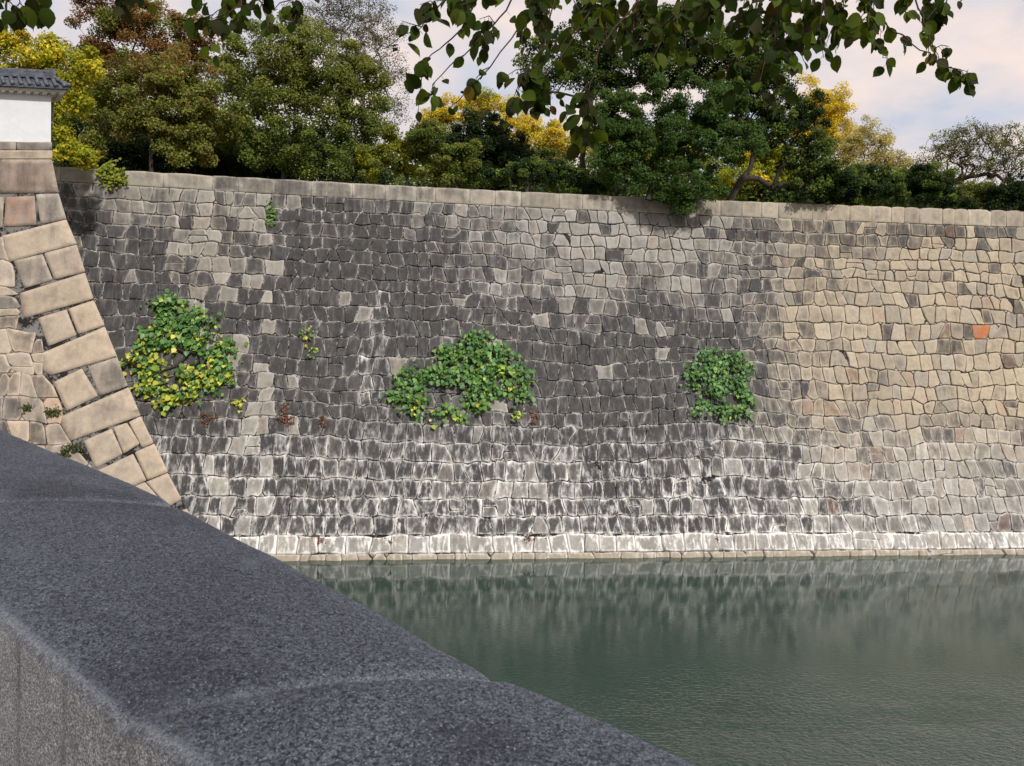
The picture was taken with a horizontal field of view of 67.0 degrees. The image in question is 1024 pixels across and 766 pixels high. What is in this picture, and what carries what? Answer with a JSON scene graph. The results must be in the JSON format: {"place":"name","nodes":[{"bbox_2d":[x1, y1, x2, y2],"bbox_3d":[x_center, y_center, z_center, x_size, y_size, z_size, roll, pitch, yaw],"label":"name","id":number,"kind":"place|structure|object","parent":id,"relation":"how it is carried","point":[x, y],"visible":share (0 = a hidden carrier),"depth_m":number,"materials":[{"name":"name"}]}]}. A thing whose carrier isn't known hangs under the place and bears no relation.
{"place":"outdoors","nodes":[
{"label":"outdoors","id":0,"kind":"place"},
{"bbox_2d":[0,0,1023,186],"label":"sky","id":1,"kind":"structure","parent":0,"point":[985,38],"materials":[{"name":"white"}]},
{"bbox_2d":[282,554,1023,765],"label":"moat water","id":2,"kind":"structure","parent":0,"point":[890,660],"depth_m":28.85,"materials":[{"name":"green liquid"}]},
{"bbox_2d":[54,167,1023,560],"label":"stone rampart","id":3,"kind":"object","parent":2,"relation":"in","point":[882,347],"visible":0.81,"depth_m":44.11,"materials":[{"name":"grey stone"}]},
{"bbox_2d":[0,18,106,173],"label":"maple tree","id":4,"kind":"object","parent":3,"relation":"on","point":[48,55],"visible":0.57,"depth_m":39.09,"materials":[{"name":"yellow plant"}]},
{"bbox_2d":[95,158,128,190],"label":"shrub","id":5,"kind":"object","parent":3,"relation":"on","point":[107,171],"visible":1,"depth_m":42.82,"materials":[{"name":"green plant"}]},
{"bbox_2d":[119,288,247,415],"bbox_3d":[-18.035,-1.701,41.989,7.002,6.951,2.461,1,2,0],"label":"wall shrub","id":6,"kind":"object","parent":3,"relation":"on","point":[186,324],"visible":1,"depth_m":41.92,"materials":[{"name":"green plant"}]},
{"bbox_2d":[198,411,218,426],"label":"withered weed","id":7,"kind":"object","parent":3,"relation":"attached to","point":[208,419],"visible":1,"depth_m":41.41,"materials":[{"name":"brown plant"}]},
{"bbox_2d":[228,397,244,412],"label":"wall weed","id":8,"kind":"object","parent":3,"relation":"attached to","point":[240,404],"depth_m":41.75,"materials":[{"name":"yellow plant"}]},
{"bbox_2d":[263,197,277,226],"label":"hanging fern","id":9,"kind":"object","parent":3,"relation":"hanging from","point":[272,214],"visible":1,"depth_m":43.85,"materials":[{"name":"green plant"}]},
{"bbox_2d":[276,402,294,428],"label":"withered weed","id":10,"kind":"object","parent":3,"relation":"attached to","point":[285,417],"visible":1,"depth_m":41.90,"materials":[{"name":"brown plant"}]},
{"bbox_2d":[292,326,318,358],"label":"wall weed","id":11,"kind":"object","parent":3,"relation":"attached to","point":[309,338],"depth_m":43.01,"materials":[{"name":"green plant"}]},
{"bbox_2d":[311,534,325,544],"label":"withered weed","id":12,"kind":"object","parent":3,"relation":"attached to","point":[319,541],"visible":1,"depth_m":40.01,"materials":[{"name":"brown plant"}]},
{"bbox_2d":[315,415,327,427],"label":"withered weed","id":13,"kind":"object","parent":3,"relation":"attached to","point":[321,418],"visible":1,"depth_m":42.06,"materials":[{"name":"brown plant"}]},
{"bbox_2d":[380,329,535,428],"bbox_3d":[-2.915,-0.262,43.338,8.791,5.651,2.117,1,2,-6],"label":"wall shrub","id":14,"kind":"object","parent":3,"relation":"attached to","point":[477,352],"visible":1,"depth_m":43.30,"materials":[{"name":"green plant"}]},
{"bbox_2d":[527,409,538,425],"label":"withered weed","id":15,"kind":"object","parent":3,"relation":"attached to","point":[534,416],"visible":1,"depth_m":43.41,"materials":[{"name":"brown plant"}]},
{"bbox_2d":[524,535,545,542],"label":"withered weed","id":16,"kind":"object","parent":3,"relation":"attached to","point":[526,537],"visible":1,"depth_m":41.16,"materials":[{"name":"brown plant"}]},
{"bbox_2d":[585,69,769,216],"bbox_3d":[9.581,-14.018,45.239,11.075,8.300,4.434,1,2,0],"label":"drooping tree","id":17,"kind":"object","parent":3,"relation":"on","point":[710,119],"visible":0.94,"depth_m":44.68,"materials":[{"name":"green plant"}]},
{"bbox_2d":[679,347,757,427],"bbox_3d":[12.027,0.616,44.962,4.721,5.452,1.914,1,2,-7],"label":"wall shrub","id":18,"kind":"object","parent":3,"relation":"attached to","point":[712,367],"visible":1,"depth_m":44.88,"materials":[{"name":"green plant"}]},
{"bbox_2d":[948,171,1023,210],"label":"shrub","id":19,"kind":"object","parent":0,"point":[1009,194],"visible":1,"depth_m":49.00,"materials":[{"name":"green plant"}]},
{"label":"castle grounds","id":20,"kind":"structure","parent":0,"visible":0},
{"bbox_2d":[63,0,219,97],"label":"reddish tree","id":21,"kind":"object","parent":20,"relation":"on","point":[122,30],"visible":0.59,"depth_m":60.54,"materials":[{"name":"brown plant"}]},
{"bbox_2d":[73,41,243,171],"bbox_3d":[-21.753,-15.795,46.531,11.162,9.000,4.614,1,2,0],"label":"leafy tree","id":22,"kind":"object","parent":20,"relation":"on","point":[171,79],"visible":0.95,"depth_m":46.02,"materials":[{"name":"green plant"}]},
{"bbox_2d":[52,51,268,177],"bbox_3d":[-24.127,-16.919,52.699,15.591,10.842,5.410,1,2,0],"label":"shade tree","id":23,"kind":"object","parent":20,"relation":"on","point":[137,154],"visible":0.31,"depth_m":52.02,"materials":[{"name":"green plant"}]},
{"bbox_2d":[169,124,390,184],"bbox_3d":[-16.985,-15.145,56.517,16.147,7.325,5.383,1,2,0],"label":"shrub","id":24,"kind":"object","parent":20,"relation":"on","point":[355,168],"visible":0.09,"depth_m":55.90,"materials":[{"name":"green plant"}]},
{"bbox_2d":[171,12,398,180],"bbox_3d":[-14.470,-17.433,49.427,14.524,12.394,5.831,1,2,0],"label":"leafy tree","id":25,"kind":"object","parent":20,"relation":"on","point":[299,74],"visible":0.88,"depth_m":48.76,"materials":[{"name":"green plant"}]},
{"bbox_2d":[275,0,415,141],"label":"bare tree","id":26,"kind":"object","parent":20,"relation":"on","point":[378,40],"visible":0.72,"depth_m":62.75,"materials":[{"name":"grey plant"}]},
{"bbox_2d":[350,123,464,185],"bbox_3d":[-6.378,-13.427,47.747,7.322,4.784,2.643,1,2,0],"label":"bushy tree","id":27,"kind":"object","parent":20,"relation":"on","point":[400,165],"visible":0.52,"depth_m":47.28,"materials":[{"name":"green plant"}]},
{"bbox_2d":[405,118,484,187],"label":"bushy tree","id":28,"kind":"object","parent":20,"relation":"on","point":[424,135],"visible":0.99,"depth_m":45.83,"materials":[{"name":"green plant"}]},
{"bbox_2d":[439,107,537,190],"bbox_3d":[-1.936,-14.563,51.601,7.393,6.975,3.938,1,2,0],"label":"evergreen tree","id":29,"kind":"object","parent":20,"relation":"on","point":[501,150],"visible":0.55,"depth_m":50.80,"materials":[{"name":"green plant"}]},
{"bbox_2d":[417,86,598,183],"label":"ginkgo tree","id":30,"kind":"object","parent":20,"relation":"on","point":[531,130],"visible":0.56,"depth_m":76.63,"materials":[{"name":"yellow plant"}]},
{"bbox_2d":[2,39,1023,211],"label":"distant woods","id":31,"kind":"object","parent":20,"relation":"on","point":[621,189],"visible":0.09,"depth_m":57.68,"materials":[{"name":"green plant"}]},
{"bbox_2d":[458,147,613,194],"bbox_3d":[1.376,-12.542,46.703,9.784,3.355,2.279,1,2,0],"label":"shrub","id":32,"kind":"object","parent":20,"relation":"on","point":[561,173],"visible":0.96,"depth_m":46.38,"materials":[{"name":"green plant"}]},
{"bbox_2d":[586,126,713,174],"bbox_3d":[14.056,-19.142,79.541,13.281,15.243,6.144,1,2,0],"label":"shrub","id":33,"kind":"object","parent":20,"relation":"on","point":[589,152],"visible":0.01,"depth_m":79.15,"materials":[{"name":"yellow plant"}]},
{"bbox_2d":[511,1,800,194],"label":"spreading tree","id":34,"kind":"object","parent":20,"relation":"on","point":[606,62],"visible":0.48,"depth_m":47.02,"materials":[{"name":"green plant"}]},
{"bbox_2d":[709,138,799,201],"bbox_3d":[17.595,-14.339,55.622,7.104,7.046,4.112,1,2,0],"label":"bushy tree","id":35,"kind":"object","parent":20,"relation":"on","point":[767,165],"visible":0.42,"depth_m":54.97,"materials":[{"name":"green plant"}]},
{"bbox_2d":[702,65,864,202],"bbox_3d":[16.326,-14.773,47.215,9.989,8.578,3.944,1,2,0],"label":"leaning tree","id":36,"kind":"object","parent":20,"relation":"on","point":[800,117],"visible":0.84,"depth_m":46.61,"materials":[{"name":"green plant"}]},
{"bbox_2d":[775,72,862,172],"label":"ginkgo tree","id":37,"kind":"object","parent":20,"relation":"on","point":[836,113],"visible":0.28,"depth_m":68.58,"materials":[{"name":"yellow plant"}]},
{"bbox_2d":[783,160,912,206],"bbox_3d":[20.942,-12.173,48.112,8.168,3.295,2.964,1,2,0],"label":"shrub","id":38,"kind":"object","parent":20,"relation":"on","point":[880,183],"visible":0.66,"depth_m":47.78,"materials":[{"name":"green plant"}]},
{"bbox_2d":[823,113,915,171],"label":"sparse tree","id":39,"kind":"object","parent":20,"relation":"on","point":[848,155],"visible":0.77,"depth_m":60.95,"materials":[{"name":"yellow plant"}]},
{"bbox_2d":[879,160,964,208],"bbox_3d":[25.782,-12.280,48.737,5.213,3.598,2.802,1,2,12],"label":"shrub","id":40,"kind":"object","parent":20,"relation":"on","point":[934,187],"visible":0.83,"depth_m":48.26,"materials":[{"name":"green plant"}]},
{"bbox_2d":[911,116,1023,186],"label":"cherry tree","id":41,"kind":"object","parent":20,"relation":"on","point":[989,165],"visible":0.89,"depth_m":52.12,"materials":[{"name":"green plant"}]},
{"bbox_2d":[950,177,996,209],"bbox_3d":[30.272,-11.960,50.658,4.270,3.043,2.332,1,2,0],"label":"shrub","id":42,"kind":"object","parent":20,"relation":"on","point":[973,190],"visible":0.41,"depth_m":50.20,"materials":[{"name":"green plant"}]},
{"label":"causeway","id":43,"kind":"structure","parent":0,"visible":0},
{"bbox_2d":[0,430,695,765],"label":"granite parapet","id":44,"kind":"structure","parent":43,"relation":"on","point":[139,627],"depth_m":1.08,"materials":[{"name":"grey stone"}]},
{"bbox_2d":[0,0,978,160],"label":"overhanging tree","id":45,"kind":"object","parent":43,"relation":"on","point":[699,17],"visible":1,"depth_m":3.57,"materials":[{"name":"green plant"}]},
{"label":"ground","id":46,"kind":"structure","parent":0,"visible":0},
{"bbox_2d":[0,141,189,513],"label":"stone bastion","id":47,"kind":"object","parent":46,"relation":"on","point":[56,347],"visible":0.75,"depth_m":28.95,"materials":[{"name":"beige stone"}]},
{"bbox_2d":[18,402,34,413],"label":"moss tuft","id":48,"kind":"object","parent":47,"relation":"attached to","point":[26,407],"visible":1,"depth_m":28.30,"materials":[{"name":"green plant"}]},
{"bbox_2d":[0,67,71,142],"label":"plastered wall","id":49,"kind":"structure","parent":47,"relation":"on","point":[27,96],"depth_m":29.69,"materials":[{"name":"white paint"}]},
{"bbox_2d":[43,404,65,417],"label":"moss tuft","id":50,"kind":"object","parent":47,"relation":"attached to","point":[50,413],"visible":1,"depth_m":28.37,"materials":[{"name":"green plant"}]},
{"bbox_2d":[55,450,71,457],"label":"moss tuft","id":51,"kind":"object","parent":47,"relation":"attached to","point":[66,454],"visible":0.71,"depth_m":28.07,"materials":[{"name":"green plant"}]},
{"bbox_2d":[61,442,86,453],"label":"moss tuft","id":52,"kind":"object","parent":47,"relation":"attached to","point":[73,449],"visible":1,"depth_m":28.14,"materials":[{"name":"green plant"}]}
]}

